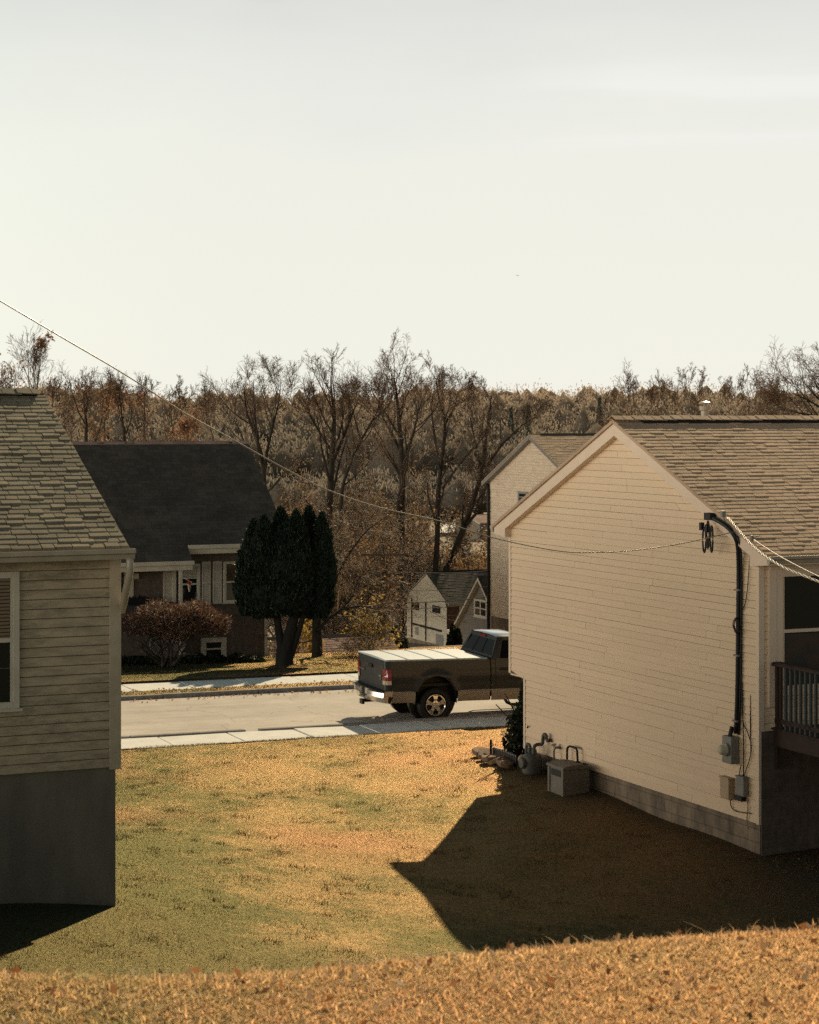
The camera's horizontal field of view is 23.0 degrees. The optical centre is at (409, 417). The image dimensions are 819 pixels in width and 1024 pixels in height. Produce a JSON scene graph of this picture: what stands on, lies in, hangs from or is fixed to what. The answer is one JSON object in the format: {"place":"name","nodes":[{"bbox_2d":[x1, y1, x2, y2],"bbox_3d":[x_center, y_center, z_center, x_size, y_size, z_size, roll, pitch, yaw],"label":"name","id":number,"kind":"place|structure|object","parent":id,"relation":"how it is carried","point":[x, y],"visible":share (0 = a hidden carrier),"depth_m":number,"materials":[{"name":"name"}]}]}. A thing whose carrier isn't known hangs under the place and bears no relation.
{"place":"outdoors","nodes":[
{"label":"outdoors","id":0,"kind":"place"},
{"bbox_2d":[121,681,352,695],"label":"verge","id":1,"kind":"structure","parent":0,"point":[234,688],"depth_m":49.63,"materials":[{"name":"plant"}]},
{"bbox_2d":[121,673,357,691],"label":"pavement","id":2,"kind":"structure","parent":0,"point":[235,682],"depth_m":50.79,"materials":[{"name":"concrete"}]},
{"bbox_2d":[121,646,461,695],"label":"lawn","id":3,"kind":"structure","parent":0,"point":[238,674],"depth_m":55.42,"materials":[{"name":"plant"}]},
{"bbox_2d":[121,655,143,665],"bbox_3d":[-8.203,7.135,58.617,1.340,0.518,0.840,0,0,0],"label":"bush","id":4,"kind":"object","parent":3,"relation":"on","point":[125,658],"visible":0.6,"depth_m":58.37,"materials":[{"name":"green plant"}]},
{"bbox_2d":[125,654,160,665],"bbox_3d":[-7.642,7.140,58.640,1.379,0.566,0.883,0,0,0],"label":"bush","id":5,"kind":"object","parent":3,"relation":"on","point":[147,659],"visible":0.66,"depth_m":58.37,"materials":[{"name":"green plant"}]},
{"bbox_2d":[72,441,275,683],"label":"house","id":6,"kind":"structure","parent":3,"relation":"on","point":[180,510],"depth_m":61.52,"materials":[{"name":"brown brick"}]},
{"bbox_2d":[127,595,148,603],"bbox_3d":[-8.080,5.376,59.796,0.680,0.278,0.240,0,0,-24],"label":"planter","id":7,"kind":"object","parent":6,"relation":"on","point":[137,600],"visible":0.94,"depth_m":59.71,"materials":[{"name":"black plant"}]},
{"bbox_2d":[182,564,199,602],"bbox_3d":[-6.631,5.034,60.786,0.718,1.243,0.115,0,0,-24],"label":"window","id":8,"kind":"structure","parent":6,"relation":"in","point":[193,575],"depth_m":60.82,"materials":[{"name":"glass"}]},
{"bbox_2d":[201,637,226,656],"bbox_3d":[-5.949,7.013,61.177,0.815,0.676,0.082,0,0,-24],"label":"window","id":9,"kind":"structure","parent":6,"relation":"in","point":[218,645],"depth_m":61.17,"materials":[{"name":"paint"}]},
{"bbox_2d":[222,561,236,603],"bbox_3d":[-5.233,5.014,61.411,1.009,1.283,0.115,0,0,-24],"label":"window","id":10,"kind":"structure","parent":6,"relation":"in","point":[229,568],"depth_m":61.29,"materials":[{"name":"white glass"}]},
{"bbox_2d":[121,598,232,667],"bbox_3d":[-6.625,6.073,57.010,3.265,2.029,2.738,0,0,0],"label":"shrub","id":11,"kind":"object","parent":3,"relation":"on","point":[145,620],"visible":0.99,"depth_m":56.52,"materials":[{"name":"brown plant"}]},
{"bbox_2d":[169,652,206,664],"bbox_3d":[-6.326,7.096,58.641,1.510,0.557,0.915,0,0,0],"label":"bush","id":12,"kind":"object","parent":3,"relation":"on","point":[186,659],"visible":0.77,"depth_m":58.37,"materials":[{"name":"green plant"}]},
{"bbox_2d":[191,653,237,663],"bbox_3d":[-5.741,7.090,58.630,1.586,0.532,0.873,0,0,0],"label":"bush","id":13,"kind":"object","parent":3,"relation":"on","point":[213,658],"visible":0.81,"depth_m":58.38,"materials":[{"name":"green plant"}]},
{"bbox_2d":[224,652,266,662],"bbox_3d":[-4.886,7.042,58.651,1.591,0.498,0.910,0,0,0],"label":"bush","id":14,"kind":"object","parent":3,"relation":"on","point":[238,658],"visible":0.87,"depth_m":58.40,"materials":[{"name":"green plant"}]},
{"bbox_2d":[231,503,338,664],"bbox_3d":[-3.485,4.791,56.953,2.980,4.754,1.721,0,0,-19],"label":"cedar tree","id":15,"kind":"object","parent":3,"relation":"on","point":[285,564],"visible":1,"depth_m":56.63,"materials":[{"name":"green plant"}]},
{"bbox_2d":[260,496,418,676],"bbox_3d":[-2.148,5.408,60.846,4.460,6.101,3.708,0,0,-13],"label":"bare tree","id":16,"kind":"object","parent":3,"relation":"on","point":[318,625],"visible":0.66,"depth_m":60.85,"materials":[{"name":"brown plant"}]},
{"bbox_2d":[121,716,508,749],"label":"pavement","id":17,"kind":"structure","parent":0,"point":[236,737],"depth_m":42.31,"materials":[{"name":"concrete"}]},
{"bbox_2d":[121,689,518,735],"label":"road","id":18,"kind":"structure","parent":0,"point":[249,712],"depth_m":46.25,"materials":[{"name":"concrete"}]},
{"bbox_2d":[121,679,353,702],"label":"gutter leaves","id":19,"kind":"object","parent":18,"relation":"on","point":[194,688],"visible":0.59,"depth_m":49.21,"materials":[{"name":"brown plant"}]},
{"bbox_2d":[350,629,522,718],"bbox_3d":[1.797,5.858,46.220,6.160,1.935,2.240,0,0,-20],"label":"pickup truck","id":20,"kind":"object","parent":18,"relation":"on","point":[424,683],"visible":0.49,"depth_m":45.03,"materials":[{"name":"grey paint"}]},
{"bbox_2d":[268,510,486,648],"bbox_3d":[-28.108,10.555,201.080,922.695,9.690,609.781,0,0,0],"label":"valley","id":21,"kind":"structure","parent":0,"point":[414,645],"depth_m":235.14,"materials":[{"name":"brown plant"}]},
{"bbox_2d":[0,350,31,388],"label":"bare tree","id":22,"kind":"object","parent":21,"relation":"on","point":[3,373],"visible":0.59,"depth_m":79.99,"materials":[{"name":"orange plant"}]},
{"bbox_2d":[26,373,80,424],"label":"bare tree","id":23,"kind":"object","parent":21,"relation":"on","point":[52,393],"visible":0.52,"depth_m":82.03,"materials":[{"name":"brown plant"}]},
{"bbox_2d":[6,322,108,441],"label":"bare tree","id":24,"kind":"object","parent":21,"relation":"on","point":[36,357],"visible":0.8,"depth_m":83.92,"materials":[{"name":"orange plant"}]},
{"bbox_2d":[48,378,94,440],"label":"bare tree","id":25,"kind":"object","parent":21,"relation":"on","point":[72,412],"visible":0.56,"depth_m":89.96,"materials":[{"name":"orange plant"}]},
{"bbox_2d":[54,360,118,441],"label":"bare tree","id":26,"kind":"object","parent":21,"relation":"on","point":[85,422],"visible":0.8,"depth_m":85.73,"materials":[{"name":"brown plant"}]},
{"bbox_2d":[74,369,133,441],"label":"bare tree","id":27,"kind":"object","parent":21,"relation":"on","point":[91,423],"visible":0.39,"depth_m":95.98,"materials":[{"name":"brown plant"}]},
{"bbox_2d":[95,365,143,440],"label":"bare tree","id":28,"kind":"object","parent":21,"relation":"on","point":[120,389],"visible":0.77,"depth_m":88.06,"materials":[{"name":"brown plant"}]},
{"bbox_2d":[129,372,161,440],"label":"bare tree","id":29,"kind":"object","parent":21,"relation":"on","point":[144,391],"visible":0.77,"depth_m":91.99,"materials":[{"name":"orange plant"}]},
{"bbox_2d":[129,375,214,440],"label":"bare tree","id":30,"kind":"object","parent":21,"relation":"on","point":[178,389],"visible":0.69,"depth_m":89.94,"materials":[{"name":"orange plant"}]},
{"bbox_2d":[162,407,201,440],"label":"bare tree","id":31,"kind":"object","parent":21,"relation":"on","point":[184,423],"visible":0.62,"depth_m":75.97,"materials":[{"name":"orange plant"}]},
{"bbox_2d":[193,370,225,440],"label":"bare tree","id":32,"kind":"object","parent":21,"relation":"on","point":[204,400],"visible":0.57,"depth_m":94.11,"materials":[{"name":"brown plant"}]},
{"bbox_2d":[198,352,308,491],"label":"bare tree","id":33,"kind":"object","parent":21,"relation":"on","point":[263,462],"visible":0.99,"depth_m":88.01,"materials":[{"name":"brown plant"}]},
{"bbox_2d":[272,479,326,629],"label":"brush tree","id":34,"kind":"object","parent":21,"relation":"on","point":[295,503],"visible":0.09,"depth_m":96.65,"materials":[{"name":"brown plant"}]},
{"bbox_2d":[276,454,325,514],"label":"brush tree","id":35,"kind":"object","parent":21,"relation":"on","point":[304,490],"visible":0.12,"depth_m":105.55,"materials":[{"name":"brown plant"}]},
{"bbox_2d":[295,619,325,653],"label":"slope bush","id":36,"kind":"object","parent":21,"relation":"on","point":[309,649],"visible":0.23,"depth_m":69.84,"materials":[{"name":"yellow plant"}]},
{"bbox_2d":[268,545,366,634],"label":"brush tree","id":37,"kind":"object","parent":21,"relation":"on","point":[328,624],"visible":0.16,"depth_m":80.41,"materials":[{"name":"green plant"}]},
{"bbox_2d":[282,506,377,633],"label":"brush tree","id":38,"kind":"object","parent":21,"relation":"on","point":[341,512],"visible":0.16,"depth_m":82.41,"materials":[{"name":"brown plant"}]},
{"bbox_2d":[264,632,397,676],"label":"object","id":39,"kind":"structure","parent":21,"relation":"on","point":[331,644],"depth_m":71.12,"materials":[{"name":"brown plant"}]},
{"bbox_2d":[282,344,381,532],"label":"bare tree","id":40,"kind":"object","parent":21,"relation":"on","point":[334,452],"visible":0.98,"depth_m":91.93,"materials":[{"name":"brown plant"}]},
{"bbox_2d":[296,477,370,634],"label":"brush tree","id":41,"kind":"object","parent":21,"relation":"on","point":[356,502],"visible":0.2,"depth_m":109.62,"materials":[{"name":"brown plant"}]},
{"bbox_2d":[269,514,412,628],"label":"brush tree","id":42,"kind":"object","parent":21,"relation":"on","point":[373,537],"visible":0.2,"depth_m":94.75,"materials":[{"name":"brown plant"}]},
{"bbox_2d":[282,520,415,632],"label":"brush tree","id":43,"kind":"object","parent":21,"relation":"on","point":[359,597],"visible":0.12,"depth_m":84.51,"materials":[{"name":"brown plant"}]},
{"bbox_2d":[272,462,429,631],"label":"brush tree","id":44,"kind":"object","parent":21,"relation":"on","point":[374,502],"visible":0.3,"depth_m":112.53,"materials":[{"name":"brown plant"}]},
{"bbox_2d":[321,362,409,557],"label":"bare tree","id":45,"kind":"object","parent":21,"relation":"on","point":[387,406],"visible":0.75,"depth_m":95.99,"materials":[{"name":"brown plant"}]},
{"bbox_2d":[301,469,432,606],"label":"brush tree","id":46,"kind":"object","parent":21,"relation":"on","point":[368,485],"visible":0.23,"depth_m":109.46,"materials":[{"name":"brown plant"}]},
{"bbox_2d":[309,468,438,597],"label":"brush tree","id":47,"kind":"object","parent":21,"relation":"on","point":[420,513],"visible":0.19,"depth_m":99.91,"materials":[{"name":"brown plant"}]},
{"bbox_2d":[325,532,424,641],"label":"brush tree","id":48,"kind":"object","parent":21,"relation":"on","point":[379,586],"visible":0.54,"depth_m":83.00,"materials":[{"name":"brown plant"}]},
{"bbox_2d":[333,515,423,632],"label":"brush tree","id":49,"kind":"object","parent":21,"relation":"on","point":[357,550],"visible":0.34,"depth_m":85.80,"materials":[{"name":"brown plant"}]},
{"bbox_2d":[361,544,403,630],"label":"utility pole","id":50,"kind":"object","parent":21,"relation":"on","point":[384,555],"visible":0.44,"depth_m":84.89,"materials":[{"name":"brown wood"}]},
{"bbox_2d":[334,478,432,601],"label":"brush tree","id":51,"kind":"object","parent":21,"relation":"on","point":[410,505],"visible":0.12,"depth_m":116.51,"materials":[{"name":"brown plant"}]},
{"bbox_2d":[322,505,446,614],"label":"brush tree","id":52,"kind":"object","parent":21,"relation":"on","point":[407,531],"visible":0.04,"depth_m":119.87,"materials":[{"name":"brown plant"}]},
{"bbox_2d":[343,470,447,610],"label":"brush tree","id":53,"kind":"object","parent":21,"relation":"on","point":[416,489],"visible":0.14,"depth_m":125.51,"materials":[{"name":"brown plant"}]},
{"bbox_2d":[369,487,428,625],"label":"brush tree","id":54,"kind":"object","parent":21,"relation":"on","point":[391,499],"visible":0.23,"depth_m":116.71,"materials":[{"name":"brown plant"}]},
{"bbox_2d":[390,624,409,648],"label":"slope bush","id":55,"kind":"object","parent":21,"relation":"on","point":[404,642],"visible":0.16,"depth_m":85.67,"materials":[{"name":"green plant"}]},
{"bbox_2d":[336,328,467,631],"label":"bare tree","id":56,"kind":"object","parent":21,"relation":"on","point":[401,469],"visible":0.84,"depth_m":111.88,"materials":[{"name":"brown plant"}]},
{"bbox_2d":[350,493,465,622],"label":"brush tree","id":57,"kind":"object","parent":21,"relation":"on","point":[447,516],"visible":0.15,"depth_m":119.07,"materials":[{"name":"brown plant"}]},
{"bbox_2d":[375,516,447,616],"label":"brush tree","id":58,"kind":"object","parent":21,"relation":"on","point":[427,562],"visible":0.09,"depth_m":121.87,"materials":[{"name":"brown plant"}]},
{"bbox_2d":[369,519,461,625],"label":"brush tree","id":59,"kind":"object","parent":21,"relation":"on","point":[440,557],"visible":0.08,"depth_m":123.53,"materials":[{"name":"brown plant"}]},
{"bbox_2d":[372,495,486,569],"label":"brush tree","id":60,"kind":"object","parent":21,"relation":"on","point":[466,541],"visible":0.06,"depth_m":128.57,"materials":[{"name":"brown plant"}]},
{"bbox_2d":[390,350,497,570],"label":"bare tree","id":61,"kind":"object","parent":21,"relation":"on","point":[438,502],"visible":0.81,"depth_m":117.70,"materials":[{"name":"brown plant"}]},
{"bbox_2d":[405,569,486,645],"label":"house","id":62,"kind":"structure","parent":21,"relation":"on","point":[433,632],"depth_m":105.36,"materials":[{"name":"white wood"}]},
{"bbox_2d":[446,622,463,645],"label":"dark bush","id":63,"kind":"object","parent":21,"relation":"on","point":[454,636],"visible":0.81,"depth_m":91.79,"materials":[{"name":"green plant"}]},
{"bbox_2d":[440,500,481,570],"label":"brush tree","id":64,"kind":"object","parent":21,"relation":"on","point":[459,523],"visible":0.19,"depth_m":130.74,"materials":[{"name":"brown plant"}]},
{"bbox_2d":[446,576,490,643],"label":"house","id":65,"kind":"structure","parent":21,"relation":"on","point":[474,620],"depth_m":96.57,"materials":[{"name":"grey"}]},
{"bbox_2d":[473,599,486,618],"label":"window","id":66,"kind":"structure","parent":65,"relation":"in","point":[482,607],"depth_m":96.01,"materials":[{"name":"white glass"}]},
{"bbox_2d":[450,544,486,569],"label":"slope bush","id":67,"kind":"object","parent":21,"relation":"on","point":[475,564],"visible":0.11,"depth_m":122.03,"materials":[{"name":"brown plant"}]},
{"bbox_2d":[453,514,486,539],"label":"house","id":68,"kind":"structure","parent":21,"relation":"on","point":[480,520],"depth_m":249.13,"materials":[{"name":"grey"}]},
{"bbox_2d":[460,527,490,569],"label":"slope bush","id":69,"kind":"object","parent":21,"relation":"on","point":[481,550],"visible":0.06,"depth_m":126.04,"materials":[{"name":"brown plant"}]},
{"bbox_2d":[442,373,557,570],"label":"bare tree","id":70,"kind":"object","parent":21,"relation":"on","point":[483,464],"visible":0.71,"depth_m":119.88,"materials":[{"name":"brown plant"}]},
{"bbox_2d":[481,433,595,630],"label":"house","id":71,"kind":"structure","parent":21,"relation":"on","point":[526,465],"depth_m":86.39,"materials":[{"name":"beige"}]},
{"bbox_2d":[594,385,625,429],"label":"bare tree","id":72,"kind":"object","parent":21,"relation":"on","point":[605,402],"visible":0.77,"depth_m":117.99,"materials":[{"name":"brown plant"}]},
{"bbox_2d":[612,359,640,415],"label":"bare tree","id":73,"kind":"object","parent":21,"relation":"on","point":[632,384],"visible":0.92,"depth_m":117.90,"materials":[{"name":"plant"}]},
{"bbox_2d":[643,372,673,415],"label":"bare tree","id":74,"kind":"object","parent":21,"relation":"on","point":[651,391],"visible":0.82,"depth_m":118.04,"materials":[{"name":"brown plant"}]},
{"bbox_2d":[652,375,679,415],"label":"bare tree","id":75,"kind":"object","parent":21,"relation":"on","point":[668,391],"visible":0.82,"depth_m":117.91,"materials":[{"name":"brown plant"}]},
{"bbox_2d":[669,362,696,414],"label":"bare tree","id":76,"kind":"object","parent":21,"relation":"on","point":[682,382],"visible":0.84,"depth_m":117.99,"materials":[{"name":"plant"}]},
{"bbox_2d":[686,365,719,414],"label":"bare tree","id":77,"kind":"object","parent":21,"relation":"on","point":[699,385],"visible":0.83,"depth_m":118.00,"materials":[{"name":"plant"}]},
{"bbox_2d":[718,371,749,415],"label":"bare tree","id":78,"kind":"object","parent":21,"relation":"on","point":[731,387],"visible":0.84,"depth_m":118.01,"materials":[{"name":"brown plant"}]},
{"bbox_2d":[736,365,768,415],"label":"bare tree","id":79,"kind":"object","parent":21,"relation":"on","point":[753,378],"visible":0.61,"depth_m":117.98,"materials":[{"name":"brown plant"}]},
{"bbox_2d":[748,342,784,414],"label":"bare tree","id":80,"kind":"object","parent":21,"relation":"on","point":[777,374],"visible":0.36,"depth_m":117.81,"materials":[{"name":"brown plant"}]},
{"bbox_2d":[742,335,818,415],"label":"bare tree","id":81,"kind":"object","parent":21,"relation":"on","point":[774,395],"visible":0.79,"depth_m":79.87,"materials":[{"name":"brown plant"}]},
{"bbox_2d":[0,726,818,1023],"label":"lawn","id":82,"kind":"structure","parent":0,"point":[754,899],"depth_m":27.80,"materials":[{"name":"plant"}]},
{"bbox_2d":[0,388,135,905],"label":"house","id":83,"kind":"structure","parent":82,"relation":"on","point":[65,549],"depth_m":23.76,"materials":[{"name":"beige"}]},
{"bbox_2d":[0,571,22,712],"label":"window","id":84,"kind":"structure","parent":83,"relation":"in","point":[9,581],"depth_m":23.44,"materials":[{"name":"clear glass"}]},
{"bbox_2d":[121,725,510,749],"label":"edge grass","id":85,"kind":"structure","parent":82,"relation":"on","point":[313,736],"depth_m":41.52,"materials":[{"name":"brown plant"}]},
{"bbox_2d":[5,742,817,1023],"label":"fallen leaves","id":86,"kind":"object","parent":82,"relation":"on","point":[550,979],"visible":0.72,"depth_m":5.90,"materials":[{"name":"orange plant"}]},
{"bbox_2d":[490,739,516,768],"bbox_3d":[1.712,6.168,36.897,0.093,0.400,1.134,0,0,-20],"label":"garden edging","id":87,"kind":"object","parent":82,"relation":"on","point":[508,755],"visible":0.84,"depth_m":36.85,"materials":[{"name":"grey stone"}]},
{"bbox_2d":[496,757,513,768],"bbox_3d":[1.738,6.252,36.547,0.359,0.085,0.550,9,5,5],"label":"edging stone","id":88,"kind":"object","parent":82,"relation":"on","point":[504,762],"visible":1,"depth_m":36.40,"materials":[{"name":"stone"}]},
{"bbox_2d":[496,679,527,758],"bbox_3d":[2.197,6.011,37.511,1.298,2.842,1.722,0,0,44],"label":"corner bush","id":89,"kind":"object","parent":82,"relation":"on","point":[513,736],"visible":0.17,"depth_m":37.59,"materials":[{"name":"green plant"}]},
{"bbox_2d":[546,759,591,796],"bbox_3d":[2.741,6.192,34.616,0.570,0.560,0.620,0,0,-24],"label":"air conditioner","id":90,"kind":"object","parent":82,"relation":"on","point":[566,777],"visible":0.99,"depth_m":34.40,"materials":[{"name":"grey plastic"}]},
{"bbox_2d":[490,401,818,854],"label":"house","id":91,"kind":"structure","parent":82,"relation":"on","point":[622,664],"depth_m":32.89,"materials":[{"name":"beige"}]},
{"bbox_2d":[0,300,733,552],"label":"service cable","id":92,"kind":"object","parent":91,"relation":"attached to","point":[316,484],"visible":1,"depth_m":25.71,"materials":[{"name":"rubber"}]},
{"bbox_2d":[518,733,551,774],"bbox_3d":[2.164,6.221,36.067,0.423,1.198,0.704,0,0,-42],"label":"gas meter","id":93,"kind":"object","parent":91,"relation":"attached to","point":[530,761],"visible":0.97,"depth_m":35.96,"materials":[{"name":"paint"}]},
{"bbox_2d":[719,775,734,799],"bbox_3d":[4.828,5.632,30.670,0.119,0.335,0.270,0,0,-24],"label":"utility box","id":94,"kind":"object","parent":91,"relation":"attached to","point":[726,787],"visible":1,"depth_m":30.59,"materials":[{"name":"beige plastic"}]},
{"bbox_2d":[718,726,738,763],"bbox_3d":[4.798,4.953,30.545,0.273,0.559,0.310,0,0,-24],"label":"electric meter","id":95,"kind":"object","parent":91,"relation":"attached to","point":[728,749],"visible":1,"depth_m":30.45,"materials":[{"name":"grey metal"}]},
{"bbox_2d":[699,511,758,734],"bbox_3d":[4.843,3.100,30.502,0.260,3.373,1.305,0,0,-24],"label":"service mast","id":96,"kind":"object","parent":91,"relation":"attached to","point":[707,528],"visible":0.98,"depth_m":30.41,"materials":[{"name":"black metal"}]},
{"bbox_2d":[727,517,818,582],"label":"service drop","id":97,"kind":"object","parent":96,"relation":"attached to","point":[762,554],"visible":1,"depth_m":28.08,"materials":[{"name":"rubber"}]},
{"bbox_2d":[734,775,748,801],"bbox_3d":[4.991,5.577,30.320,0.106,0.380,0.272,0,0,-24],"label":"utility box","id":98,"kind":"object","parent":91,"relation":"attached to","point":[741,788],"visible":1,"depth_m":30.26,"materials":[{"name":"grey metal"}]},
{"bbox_2d":[777,568,818,695],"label":"window","id":99,"kind":"structure","parent":91,"relation":"in","point":[797,596],"depth_m":30.25,"materials":[{"name":"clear glass"}]},
{"bbox_2d":[761,662,818,855],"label":"deck","id":100,"kind":"structure","parent":82,"relation":"on","point":[790,785],"depth_m":30.05,"materials":[{"name":"brown wood"}]},
{"bbox_2d":[0,918,818,1023],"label":"bank grass","id":101,"kind":"structure","parent":0,"point":[533,950],"depth_m":5.84,"materials":[{"name":"brown plant"}]},
{"bbox_2d":[0,0,818,402],"label":"sky","id":102,"kind":"structure","parent":0,"point":[188,187],"materials":[{"name":"white"}]},
{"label":"ground","id":103,"kind":"structure","parent":0,"visible":0},
{"bbox_2d":[121,684,353,699],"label":"kerb","id":104,"kind":"structure","parent":103,"relation":"on","point":[242,691],"depth_m":49.06,"materials":[{"name":"concrete"}]},
{"bbox_2d":[121,712,513,738],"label":"kerb","id":105,"kind":"structure","parent":103,"relation":"on","point":[328,725],"depth_m":43.16,"materials":[{"name":"concrete"}]},
{"bbox_3d":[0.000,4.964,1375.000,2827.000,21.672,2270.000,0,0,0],"label":"hill","id":106,"kind":"structure","parent":0,"visible":0},
{"bbox_2d":[15,374,818,518],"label":"woodland","id":107,"kind":"object","parent":106,"relation":"on","point":[568,414],"visible":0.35,"depth_m":470.03,"materials":[{"name":"brown plant"}]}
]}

